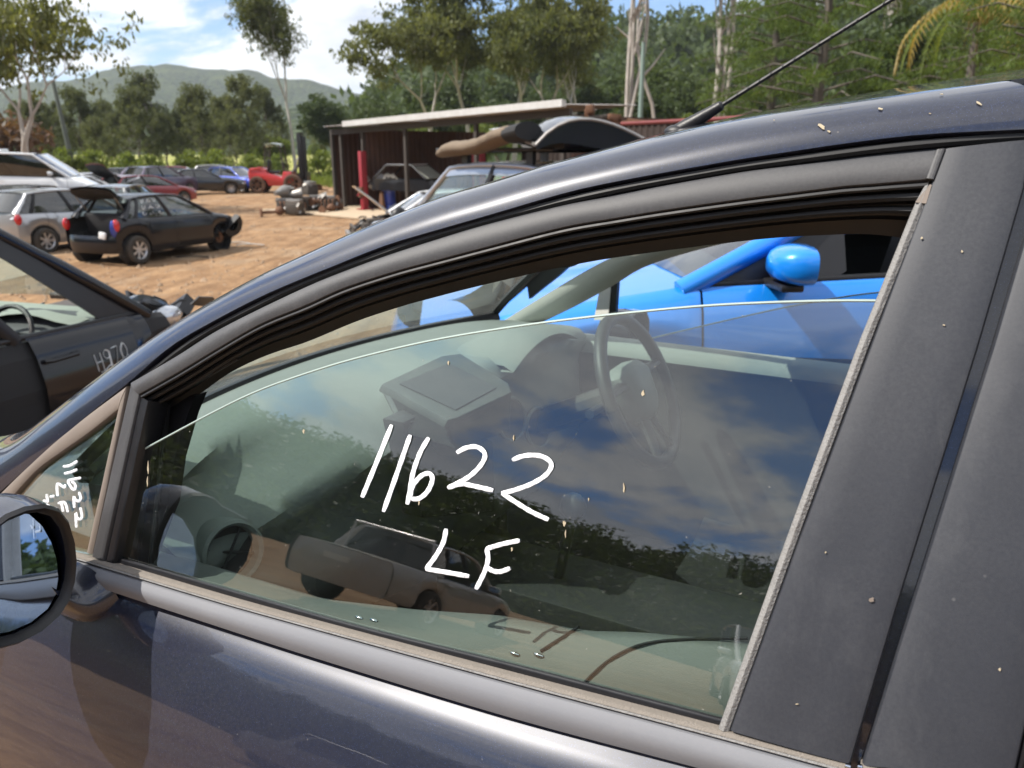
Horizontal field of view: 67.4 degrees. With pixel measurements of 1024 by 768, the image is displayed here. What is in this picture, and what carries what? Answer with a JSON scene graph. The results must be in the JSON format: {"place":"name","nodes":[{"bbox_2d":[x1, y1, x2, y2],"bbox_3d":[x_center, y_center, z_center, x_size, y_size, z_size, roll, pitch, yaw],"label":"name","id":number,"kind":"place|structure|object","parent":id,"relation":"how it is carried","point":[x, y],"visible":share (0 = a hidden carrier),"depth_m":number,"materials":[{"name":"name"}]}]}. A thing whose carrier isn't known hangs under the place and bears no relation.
{"place":"outdoors","nodes":[
{"label":"outdoors","id":0,"kind":"place"},
{"bbox_2d":[0,64,359,150],"bbox_3d":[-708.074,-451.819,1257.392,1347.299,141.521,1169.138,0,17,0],"label":"hill","id":1,"kind":"structure","parent":0,"point":[170,77],"depth_m":1159.12,"materials":[{"name":"green plant"}]},
{"bbox_2d":[42,104,330,154],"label":"hill","id":2,"kind":"structure","parent":0,"point":[294,114],"depth_m":466.76,"materials":[{"name":"plant"}]},
{"bbox_2d":[0,155,501,362],"bbox_3d":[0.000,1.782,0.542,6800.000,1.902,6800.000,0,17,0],"label":"ground","id":3,"kind":"structure","parent":0,"point":[181,273],"depth_m":17.12,"materials":[{"name":"brown soil"}]},
{"bbox_2d":[0,5,36,92],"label":"gum tree","id":4,"kind":"object","parent":3,"relation":"on","point":[2,83],"visible":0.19,"depth_m":41.14,"materials":[{"name":"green plant"}]},
{"bbox_2d":[4,100,45,151],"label":"sheoak tree","id":5,"kind":"object","parent":3,"relation":"on","point":[11,107],"visible":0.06,"depth_m":73.71,"materials":[{"name":"green plant"}]},
{"bbox_2d":[0,110,56,154],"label":"shrub","id":6,"kind":"object","parent":3,"relation":"on","point":[10,137],"visible":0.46,"depth_m":46.23,"materials":[{"name":"brown plant"}]},
{"bbox_2d":[0,184,58,190],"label":"parked car","id":7,"kind":"object","parent":3,"relation":"on","point":[12,186],"visible":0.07,"depth_m":22.91,"materials":[{"name":"grey paint"}]},
{"bbox_2d":[15,97,62,150],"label":"sheoak tree","id":8,"kind":"object","parent":3,"relation":"on","point":[39,119],"visible":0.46,"depth_m":67.32,"materials":[{"name":"green plant"}]},
{"bbox_2d":[0,188,85,252],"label":"parked car","id":9,"kind":"object","parent":3,"relation":"on","point":[34,216],"visible":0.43,"depth_m":18.46,"materials":[{"name":"silver metal"}]},
{"bbox_2d":[0,149,99,187],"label":"parked van","id":10,"kind":"object","parent":3,"relation":"on","point":[30,168],"visible":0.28,"depth_m":26.03,"materials":[{"name":"white paint"}]},
{"bbox_2d":[40,100,77,154],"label":"sheoak tree","id":11,"kind":"object","parent":3,"relation":"on","point":[52,108],"visible":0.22,"depth_m":76.62,"materials":[{"name":"green plant"}]},
{"bbox_2d":[50,80,76,170],"bbox_3d":[-29.918,-16.678,51.495,0.859,6.884,0.340,0,17,0],"label":"utility pole","id":12,"kind":"object","parent":3,"relation":"on","point":[62,122],"visible":0.64,"depth_m":51.15,"materials":[{"name":"wood"}]},
{"bbox_2d":[0,0,143,151],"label":"gum tree","id":13,"kind":"object","parent":3,"relation":"on","point":[44,22],"visible":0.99,"depth_m":28.96,"materials":[{"name":"green plant"}]},
{"bbox_2d":[52,145,91,172],"bbox_3d":[-30.296,-14.682,52.118,2.990,2.888,3.540,11,20,33],"label":"shrub","id":14,"kind":"object","parent":3,"relation":"on","point":[64,156],"visible":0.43,"depth_m":51.73,"materials":[{"name":"green plant"}]},
{"bbox_2d":[51,83,109,157],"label":"sheoak tree","id":15,"kind":"object","parent":3,"relation":"on","point":[75,100],"visible":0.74,"depth_m":69.32,"materials":[{"name":"green plant"}]},
{"bbox_2d":[76,149,115,171],"bbox_3d":[-29.638,-15.336,54.571,2.691,2.662,3.186,-9,19,-27],"label":"shrub","id":16,"kind":"object","parent":3,"relation":"on","point":[93,156],"visible":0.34,"depth_m":54.23,"materials":[{"name":"green plant"}]},
{"bbox_2d":[79,113,122,163],"bbox_3d":[-32.737,-18.799,61.180,3.157,5.303,2.947,5,18,15],"label":"sheoak tree","id":17,"kind":"object","parent":3,"relation":"on","point":[97,133],"visible":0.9,"depth_m":60.75,"materials":[{"name":"green plant"}]},
{"bbox_2d":[0,228,214,436],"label":"wrecked car","id":18,"kind":"object","parent":3,"relation":"on","point":[55,355],"visible":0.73,"depth_m":4.26,"materials":[{"name":"black paint"}]},
{"bbox_2d":[90,97,128,163],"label":"sheoak tree","id":19,"kind":"object","parent":3,"relation":"on","point":[106,108],"visible":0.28,"depth_m":80.60,"materials":[{"name":"green plant"}]},
{"bbox_2d":[86,184,153,192],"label":"parked car","id":20,"kind":"object","parent":3,"relation":"on","point":[124,188],"visible":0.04,"depth_m":22.27,"materials":[{"name":"grey paint"}]},
{"bbox_2d":[102,110,138,158],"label":"sheoak tree","id":21,"kind":"object","parent":3,"relation":"on","point":[112,117],"visible":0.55,"depth_m":74.35,"materials":[{"name":"green plant"}]},
{"bbox_2d":[108,150,141,167],"bbox_3d":[-28.859,-16.300,57.956,3.186,2.599,2.691,-5,18,-16],"label":"shrub","id":22,"kind":"object","parent":3,"relation":"on","point":[127,159],"visible":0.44,"depth_m":57.40,"materials":[{"name":"green plant"}]},
{"bbox_2d":[100,83,167,157],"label":"sheoak tree","id":23,"kind":"object","parent":3,"relation":"on","point":[127,99],"visible":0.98,"depth_m":67.01,"materials":[{"name":"green plant"}]},
{"bbox_2d":[85,163,196,200],"bbox_3d":[-16.191,-8.766,33.905,1.798,1.931,4.520,9,19,27],"label":"parked car","id":24,"kind":"object","parent":3,"relation":"on","point":[155,184],"visible":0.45,"depth_m":33.33,"materials":[{"name":"red paint"}]},
{"bbox_2d":[132,153,166,165],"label":"shrub","id":25,"kind":"object","parent":3,"relation":"on","point":[151,159],"visible":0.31,"depth_m":55.30,"materials":[{"name":"green plant"}]},
{"bbox_2d":[62,186,242,264],"bbox_3d":[-8.459,-3.873,18.199,1.896,1.709,3.980,6,18,19],"label":"wrecked car","id":26,"kind":"object","parent":3,"relation":"on","point":[134,228],"visible":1,"depth_m":17.18,"materials":[{"name":"black paint"}]},
{"bbox_2d":[122,65,183,153],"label":"sheoak tree","id":27,"kind":"object","parent":3,"relation":"on","point":[145,82],"visible":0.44,"depth_m":75.74,"materials":[{"name":"green plant"}]},
{"bbox_2d":[120,166,197,190],"bbox_3d":[-19.091,-10.990,41.671,1.897,1.665,4.336,6,18,19],"label":"parked car","id":28,"kind":"object","parent":3,"relation":"on","point":[172,175],"visible":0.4,"depth_m":41.00,"materials":[{"name":"purple paint"}]},
{"bbox_2d":[142,109,181,165],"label":"sheoak tree","id":29,"kind":"object","parent":3,"relation":"on","point":[164,118],"visible":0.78,"depth_m":69.81,"materials":[{"name":"green plant"}]},
{"bbox_2d":[155,110,198,157],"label":"sheoak tree","id":30,"kind":"object","parent":3,"relation":"on","point":[181,128],"visible":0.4,"depth_m":76.63,"materials":[{"name":"green plant"}]},
{"bbox_2d":[170,97,205,153],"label":"sheoak tree","id":31,"kind":"object","parent":3,"relation":"on","point":[179,107],"visible":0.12,"depth_m":83.08,"materials":[{"name":"green plant"}]},
{"bbox_2d":[172,148,204,167],"bbox_3d":[-23.869,-16.065,56.932,3.186,2.725,2.691,2,17,5],"label":"shrub","id":32,"kind":"object","parent":3,"relation":"on","point":[188,158],"visible":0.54,"depth_m":56.19,"materials":[{"name":"green plant"}]},
{"bbox_2d":[159,81,226,156],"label":"sheoak tree","id":33,"kind":"object","parent":3,"relation":"on","point":[190,100],"visible":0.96,"depth_m":69.19,"materials":[{"name":"green plant"}]},
{"bbox_2d":[3,187,394,359],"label":"loose stones","id":34,"kind":"object","parent":3,"relation":"on","point":[204,280],"visible":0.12,"depth_m":16.19,"materials":[{"name":"gravel"}]},
{"bbox_2d":[155,165,247,193],"bbox_3d":[-17.758,-11.699,44.004,4.800,1.665,1.799,-7,18,-23],"label":"parked car","id":35,"kind":"object","parent":3,"relation":"on","point":[207,180],"visible":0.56,"depth_m":43.53,"materials":[{"name":"black paint"}]},
{"bbox_2d":[78,171,332,187],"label":"long grass","id":36,"kind":"structure","parent":3,"relation":"on","point":[324,181],"depth_m":54.79,"materials":[{"name":"green plant"}]},
{"bbox_2d":[189,92,237,159],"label":"sheoak tree","id":37,"kind":"object","parent":3,"relation":"on","point":[215,102],"visible":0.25,"depth_m":75.92,"materials":[{"name":"green plant"}]},
{"bbox_2d":[198,148,233,166],"bbox_3d":[-22.699,-16.764,59.172,2.990,2.748,3.540,10,20,31],"label":"shrub","id":38,"kind":"object","parent":3,"relation":"on","point":[216,156],"visible":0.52,"depth_m":58.66,"materials":[{"name":"green plant"}]},
{"bbox_2d":[208,166,249,191],"bbox_3d":[-16.794,-12.517,46.967,4.336,1.505,1.798,9,19,27],"label":"parked car","id":39,"kind":"object","parent":3,"relation":"on","point":[234,172],"visible":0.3,"depth_m":46.33,"materials":[{"name":"blue paint"}]},
{"bbox_2d":[210,113,250,166],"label":"sheoak tree","id":40,"kind":"object","parent":3,"relation":"on","point":[228,128],"visible":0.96,"depth_m":65.23,"materials":[{"name":"green plant"}]},
{"bbox_2d":[213,72,270,162],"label":"sheoak tree","id":41,"kind":"object","parent":3,"relation":"on","point":[242,91],"visible":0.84,"depth_m":71.24,"materials":[{"name":"green plant"}]},
{"bbox_2d":[235,153,263,169],"bbox_3d":[-20.983,-17.292,61.564,2.392,2.394,2.832,3,17,11],"label":"shrub","id":42,"kind":"object","parent":3,"relation":"on","point":[250,161],"visible":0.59,"depth_m":61.16,"materials":[{"name":"green plant"}]},
{"bbox_2d":[243,81,289,159],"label":"sheoak tree","id":43,"kind":"object","parent":3,"relation":"on","point":[269,109],"visible":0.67,"depth_m":78.82,"materials":[{"name":"green plant"}]},
{"bbox_2d":[224,0,311,172],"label":"gum tree","id":44,"kind":"object","parent":3,"relation":"on","point":[268,25],"visible":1,"depth_m":69.91,"materials":[{"name":"green plant"}]},
{"bbox_2d":[259,206,284,216],"bbox_3d":[-8.898,-6.615,29.403,1.482,0.370,0.339,-10,20,-31],"label":"axle","id":45,"kind":"object","parent":3,"relation":"on","point":[279,210],"visible":0.73,"depth_m":29.25,"materials":[{"name":"metal"}]},
{"bbox_2d":[251,134,295,170],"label":"bushy tree","id":46,"kind":"object","parent":3,"relation":"on","point":[275,149],"visible":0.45,"depth_m":84.32,"materials":[{"name":"green plant"}]},
{"bbox_2d":[262,153,291,174],"bbox_3d":[-19.523,-18.041,64.038,2.832,2.451,2.392,13,21,36],"label":"shrub","id":47,"kind":"object","parent":3,"relation":"on","point":[276,161],"visible":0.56,"depth_m":63.41,"materials":[{"name":"green plant"}]},
{"bbox_2d":[248,132,328,192],"bbox_3d":[-13.153,-13.017,45.203,4.404,3.393,1.824,-1,17,-4],"label":"forklift","id":48,"kind":"object","parent":3,"relation":"on","point":[265,178],"visible":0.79,"depth_m":44.73,"materials":[{"name":"red paint"}]},
{"bbox_2d":[284,199,305,214],"bbox_3d":[-8.354,-6.836,29.611,0.769,0.560,0.782,4,17,13],"label":"engine block","id":49,"kind":"object","parent":3,"relation":"on","point":[294,206],"depth_m":29.37,"materials":[{"name":"metal"}]},
{"bbox_2d":[286,187,303,199],"bbox_3d":[-8.643,-7.553,30.474,0.688,0.480,0.478,-3,17,-11],"label":"gearbox","id":50,"kind":"object","parent":49,"relation":"on","point":[296,193],"visible":0.96,"depth_m":30.35,"materials":[{"name":"metal"}]},
{"bbox_2d":[302,92,330,169],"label":"sheoak tree","id":51,"kind":"object","parent":3,"relation":"on","point":[323,146],"visible":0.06,"depth_m":85.51,"materials":[{"name":"green plant"}]},
{"bbox_2d":[307,149,331,177],"bbox_3d":[-15.105,-17.442,61.568,2.691,2.694,3.186,5,18,17],"label":"shrub","id":52,"kind":"object","parent":3,"relation":"on","point":[318,162],"visible":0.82,"depth_m":61.04,"materials":[{"name":"green plant"}]},
{"bbox_2d":[295,93,354,145],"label":"bushy tree","id":53,"kind":"object","parent":3,"relation":"on","point":[319,115],"visible":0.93,"depth_m":79.80,"materials":[{"name":"green plant"}]},
{"bbox_2d":[353,99,398,130],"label":"bushy tree","id":54,"kind":"object","parent":3,"relation":"on","point":[371,110],"visible":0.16,"depth_m":83.48,"materials":[{"name":"green plant"}]},
{"bbox_2d":[351,94,401,127],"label":"bushy tree","id":55,"kind":"object","parent":3,"relation":"on","point":[374,96],"visible":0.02,"depth_m":86.20,"materials":[{"name":"green plant"}]},
{"bbox_2d":[345,186,463,234],"bbox_3d":[-1.912,-4.003,18.729,4.171,1.648,1.798,-5,18,-15],"label":"wrecked car","id":56,"kind":"object","parent":3,"relation":"on","point":[413,200],"visible":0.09,"depth_m":18.26,"materials":[{"name":"white paint"}]},
{"bbox_2d":[329,0,501,130],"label":"gum tree","id":57,"kind":"object","parent":3,"relation":"on","point":[426,33],"visible":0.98,"depth_m":60.05,"materials":[{"name":"green plant"}]},
{"bbox_2d":[400,68,487,114],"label":"bushy tree","id":58,"kind":"object","parent":3,"relation":"on","point":[447,94],"visible":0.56,"depth_m":96.03,"materials":[{"name":"green plant"}]},
{"bbox_2d":[418,101,473,131],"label":"bushy tree","id":59,"kind":"object","parent":3,"relation":"on","point":[456,128],"visible":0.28,"depth_m":83.97,"materials":[{"name":"green plant"}]},
{"bbox_2d":[372,0,522,131],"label":"gum tree","id":60,"kind":"object","parent":3,"relation":"on","point":[477,53],"visible":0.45,"depth_m":65.48,"materials":[{"name":"green plant"}]},
{"bbox_2d":[262,99,666,218],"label":"shed","id":61,"kind":"structure","parent":3,"relation":"on","point":[381,141],"depth_m":31.83,"materials":[{"name":"brown paint"}]},
{"bbox_2d":[275,197,292,212],"bbox_3d":[-8.893,-7.048,30.203,0.758,0.606,0.774,-7,18,-22],"label":"engine block","id":62,"kind":"object","parent":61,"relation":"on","point":[281,202],"depth_m":30.00,"materials":[{"name":"metal"}]},
{"bbox_2d":[273,185,290,196],"bbox_3d":[-9.097,-7.563,30.166,0.478,0.480,0.688,6,18,20],"label":"gearbox","id":63,"kind":"object","parent":62,"relation":"on","point":[283,191],"visible":0.99,"depth_m":30.14,"materials":[{"name":"metal"}]},
{"bbox_2d":[309,195,320,208],"bbox_3d":[-8.002,-7.488,31.601,0.757,0.560,0.769,-3,17,-11],"label":"engine block","id":64,"kind":"object","parent":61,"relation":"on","point":[314,197],"depth_m":31.42,"materials":[{"name":"metal"}]},
{"bbox_2d":[302,181,322,195],"bbox_3d":[-8.317,-8.144,31.924,0.730,0.560,0.746,-12,21,-34],"label":"engine block","id":65,"kind":"object","parent":64,"relation":"on","point":[310,187],"depth_m":31.66,"materials":[{"name":"metal"}]},
{"bbox_2d":[318,193,337,209],"bbox_3d":[-7.481,-7.409,31.194,0.784,0.665,0.690,-2,17,-5],"label":"engine block","id":66,"kind":"object","parent":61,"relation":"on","point":[325,200],"depth_m":31.09,"materials":[{"name":"metal"}]},
{"bbox_2d":[318,203,343,212],"bbox_3d":[-7.248,-7.048,30.787,0.339,0.370,1.482,5,18,17],"label":"axle","id":67,"kind":"object","parent":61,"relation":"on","point":[330,207],"visible":0.98,"depth_m":30.65,"materials":[{"name":"metal"}]},
{"bbox_2d":[356,151,372,209],"bbox_3d":[-6.181,-8.230,31.100,0.653,2.300,1.224,7,18,22],"label":"vehicle hoist","id":68,"kind":"object","parent":61,"relation":"on","point":[363,182],"visible":0.98,"depth_m":31.25,"materials":[{"name":"red paint"}]},
{"bbox_2d":[382,190,395,208],"bbox_3d":[-5.105,-7.707,31.880,0.583,0.870,0.583,0,17,0],"label":"oil drum","id":69,"kind":"object","parent":61,"relation":"on","point":[390,198],"visible":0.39,"depth_m":31.65,"materials":[{"name":"blue paint"}]},
{"bbox_2d":[367,163,456,209],"bbox_3d":[-4.188,-8.057,31.404,3.658,1.820,1.489,8,19,25],"label":"car shell","id":70,"kind":"object","parent":61,"relation":"on","point":[427,173],"visible":0.82,"depth_m":31.05,"materials":[{"name":"black paint"}]},
{"bbox_2d":[371,127,599,223],"bbox_3d":[0.068,-1.980,9.427,2.138,2.272,5.136,-14,22,-38],"label":"utility truck","id":71,"kind":"object","parent":3,"relation":"on","point":[491,170],"visible":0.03,"depth_m":8.58,"materials":[{"name":"silver metal"}]},
{"bbox_2d":[436,121,541,157],"bbox_3d":[-0.341,-2.693,8.516,0.340,0.367,1.857,-11,20,-32],"label":"canvas roll","id":72,"kind":"object","parent":71,"relation":"on","point":[520,132],"visible":1,"depth_m":8.13,"materials":[{"name":"beige fabric"}]},
{"bbox_2d":[470,123,509,161],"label":"bushy tree","id":73,"kind":"object","parent":3,"relation":"on","point":[484,127],"visible":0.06,"depth_m":80.35,"materials":[{"name":"green plant"}]},
{"bbox_2d":[0,0,1023,767],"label":"parked car","id":74,"kind":"object","parent":3,"relation":"on","point":[486,536],"visible":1,"depth_m":0.89,"materials":[{"name":"black metal"}]},
{"bbox_2d":[484,90,548,160],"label":"bushy tree","id":75,"kind":"object","parent":3,"relation":"on","point":[534,98],"visible":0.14,"depth_m":83.08,"materials":[{"name":"green plant"}]},
{"bbox_2d":[479,75,557,125],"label":"bushy tree","id":76,"kind":"object","parent":3,"relation":"on","point":[510,92],"visible":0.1,"depth_m":110.00,"materials":[{"name":"green plant"}]},
{"bbox_2d":[479,0,585,160],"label":"gum tree","id":77,"kind":"object","parent":3,"relation":"on","point":[522,27],"visible":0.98,"depth_m":61.42,"materials":[{"name":"green plant"}]},
{"bbox_2d":[474,0,625,119],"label":"gum tree","id":78,"kind":"object","parent":3,"relation":"on","point":[598,9],"visible":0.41,"depth_m":66.62,"materials":[{"name":"green plant"}]},
{"bbox_2d":[541,0,614,114],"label":"gum tree","id":79,"kind":"object","parent":3,"relation":"on","point":[581,63],"visible":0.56,"depth_m":67.38,"materials":[{"name":"green plant"}]},
{"bbox_2d":[519,115,644,149],"bbox_3d":[2.697,-1.831,8.832,5.277,2.354,1.897,-1,17,-4],"label":"parked car","id":80,"kind":"object","parent":3,"relation":"on","point":[590,132],"visible":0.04,"depth_m":7.73,"materials":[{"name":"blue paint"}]},
{"bbox_2d":[565,83,615,114],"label":"bushy tree","id":81,"kind":"object","parent":3,"relation":"on","point":[586,97],"visible":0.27,"depth_m":72.35,"materials":[{"name":"green plant"}]},
{"bbox_2d":[590,74,622,115],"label":"bushy tree","id":82,"kind":"object","parent":3,"relation":"on","point":[612,85],"visible":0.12,"depth_m":95.39,"materials":[{"name":"green plant"}]},
{"bbox_2d":[616,0,664,117],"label":"pale trunk tree","id":83,"kind":"object","parent":3,"relation":"on","point":[633,47],"visible":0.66,"depth_m":47.53,"materials":[{"name":"beige plant"}]},
{"bbox_2d":[638,41,645,117],"bbox_3d":[7.763,-16.085,46.533,0.323,8.618,0.340,0,17,0],"label":"pole","id":84,"kind":"object","parent":3,"relation":"on","point":[641,90],"visible":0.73,"depth_m":45.83,"materials":[{"name":"metal"}]},
{"bbox_2d":[390,234,900,358],"bbox_3d":[1.601,-0.438,3.937,4.436,1.525,2.090,-1,17,-4],"label":"parked car","id":85,"kind":"object","parent":3,"relation":"on","point":[817,267],"visible":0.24,"depth_m":3.05,"materials":[{"name":"blue paint"}]},
{"bbox_2d":[618,58,675,109],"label":"bushy tree","id":86,"kind":"object","parent":3,"relation":"on","point":[654,76],"visible":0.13,"depth_m":78.77,"materials":[{"name":"green plant"}]},
{"bbox_2d":[618,83,685,118],"bbox_3d":[11.394,-20.012,61.328,5.936,7.607,5.027,4,17,12],"label":"bushy tree","id":87,"kind":"object","parent":3,"relation":"on","point":[665,107],"visible":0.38,"depth_m":59.51,"materials":[{"name":"green plant"}]},
{"bbox_2d":[331,0,1023,130],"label":"forest canopy","id":88,"kind":"object","parent":3,"relation":"on","point":[683,41],"visible":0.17,"depth_m":160.66,"materials":[{"name":"green plant"}]},
{"bbox_2d":[620,115,741,137],"bbox_3d":[5.474,-4.660,18.138,2.450,3.061,6.902,-8,19,-25],"label":"shipping container","id":89,"kind":"object","parent":3,"relation":"on","point":[649,128],"visible":0.1,"depth_m":19.05,"materials":[{"name":"metal"}]},
{"bbox_2d":[606,113,621,123],"bbox_3d":[2.736,-7.075,20.558,0.481,0.301,0.436,0,17,0],"label":"scrap part","id":90,"kind":"object","parent":89,"relation":"on","point":[615,118],"visible":0.68,"depth_m":20.39,"materials":[{"name":"metal"}]},
{"bbox_2d":[651,69,717,118],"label":"bushy tree","id":91,"kind":"object","parent":3,"relation":"on","point":[687,90],"visible":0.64,"depth_m":76.24,"materials":[{"name":"green plant"}]},
{"bbox_2d":[713,0,745,116],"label":"pale trunk tree","id":92,"kind":"object","parent":3,"relation":"on","point":[720,32],"visible":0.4,"depth_m":43.03,"materials":[{"name":"beige plant"}]},
{"bbox_2d":[735,70,781,112],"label":"bushy tree","id":93,"kind":"object","parent":3,"relation":"on","point":[760,107],"visible":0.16,"depth_m":117.56,"materials":[{"name":"green plant"}]},
{"bbox_2d":[691,0,860,116],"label":"pine tree","id":94,"kind":"object","parent":3,"relation":"on","point":[770,103],"visible":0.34,"depth_m":38.59,"materials":[{"name":"green plant"}]},
{"bbox_2d":[777,74,831,107],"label":"bushy tree","id":95,"kind":"object","parent":3,"relation":"on","point":[799,95],"visible":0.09,"depth_m":124.54,"materials":[{"name":"green plant"}]},
{"bbox_2d":[695,0,929,115],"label":"pine tree","id":96,"kind":"object","parent":3,"relation":"on","point":[821,73],"visible":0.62,"depth_m":33.41,"materials":[{"name":"green plant"}]},
{"bbox_2d":[807,71,871,102],"bbox_3d":[18.140,-13.365,41.381,5.552,6.453,5.828,-11,20,-32],"label":"bushy tree","id":97,"kind":"object","parent":3,"relation":"on","point":[846,86],"visible":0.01,"depth_m":39.21,"materials":[{"name":"green plant"}]},
{"bbox_2d":[844,66,907,96],"bbox_3d":[17.895,-11.958,37.157,4.600,6.262,3.896,-13,21,-36],"label":"bushy tree","id":98,"kind":"object","parent":3,"relation":"on","point":[872,89],"visible":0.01,"depth_m":35.64,"materials":[{"name":"green plant"}]},
{"bbox_2d":[875,0,921,29],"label":"pale trunk tree","id":99,"kind":"object","parent":3,"relation":"on","point":[911,3],"visible":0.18,"depth_m":56.29,"materials":[{"name":"green plant"}]},
{"bbox_2d":[836,5,967,92],"bbox_3d":[24.921,-19.053,51.673,7.227,11.479,8.533,-2,17,-8],"label":"bushy tree","id":100,"kind":"object","parent":3,"relation":"on","point":[904,23],"visible":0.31,"depth_m":48.53,"materials":[{"name":"green plant"}]},
{"bbox_2d":[882,0,1023,89],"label":"pine tree","id":101,"kind":"object","parent":3,"relation":"on","point":[964,50],"visible":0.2,"depth_m":27.42,"materials":[{"name":"green plant"}]},
{"bbox_2d":[893,0,1023,77],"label":"palm","id":102,"kind":"object","parent":3,"relation":"on","point":[947,4],"visible":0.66,"depth_m":24.83,"materials":[{"name":"green plant"}]},
{"bbox_2d":[929,0,1023,78],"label":"pine tree","id":103,"kind":"object","parent":3,"relation":"on","point":[1009,64],"visible":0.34,"depth_m":21.64,"materials":[{"name":"green plant"}]},
{"bbox_2d":[0,0,919,93],"label":"sky","id":104,"kind":"structure","parent":0,"point":[188,33],"materials":[{"name":"white"}]},
{"bbox_2d":[487,40,1009,161],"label":"hill","id":105,"kind":"structure","parent":0,"point":[502,156],"depth_m":146.60,"materials":[{"name":"plant"}]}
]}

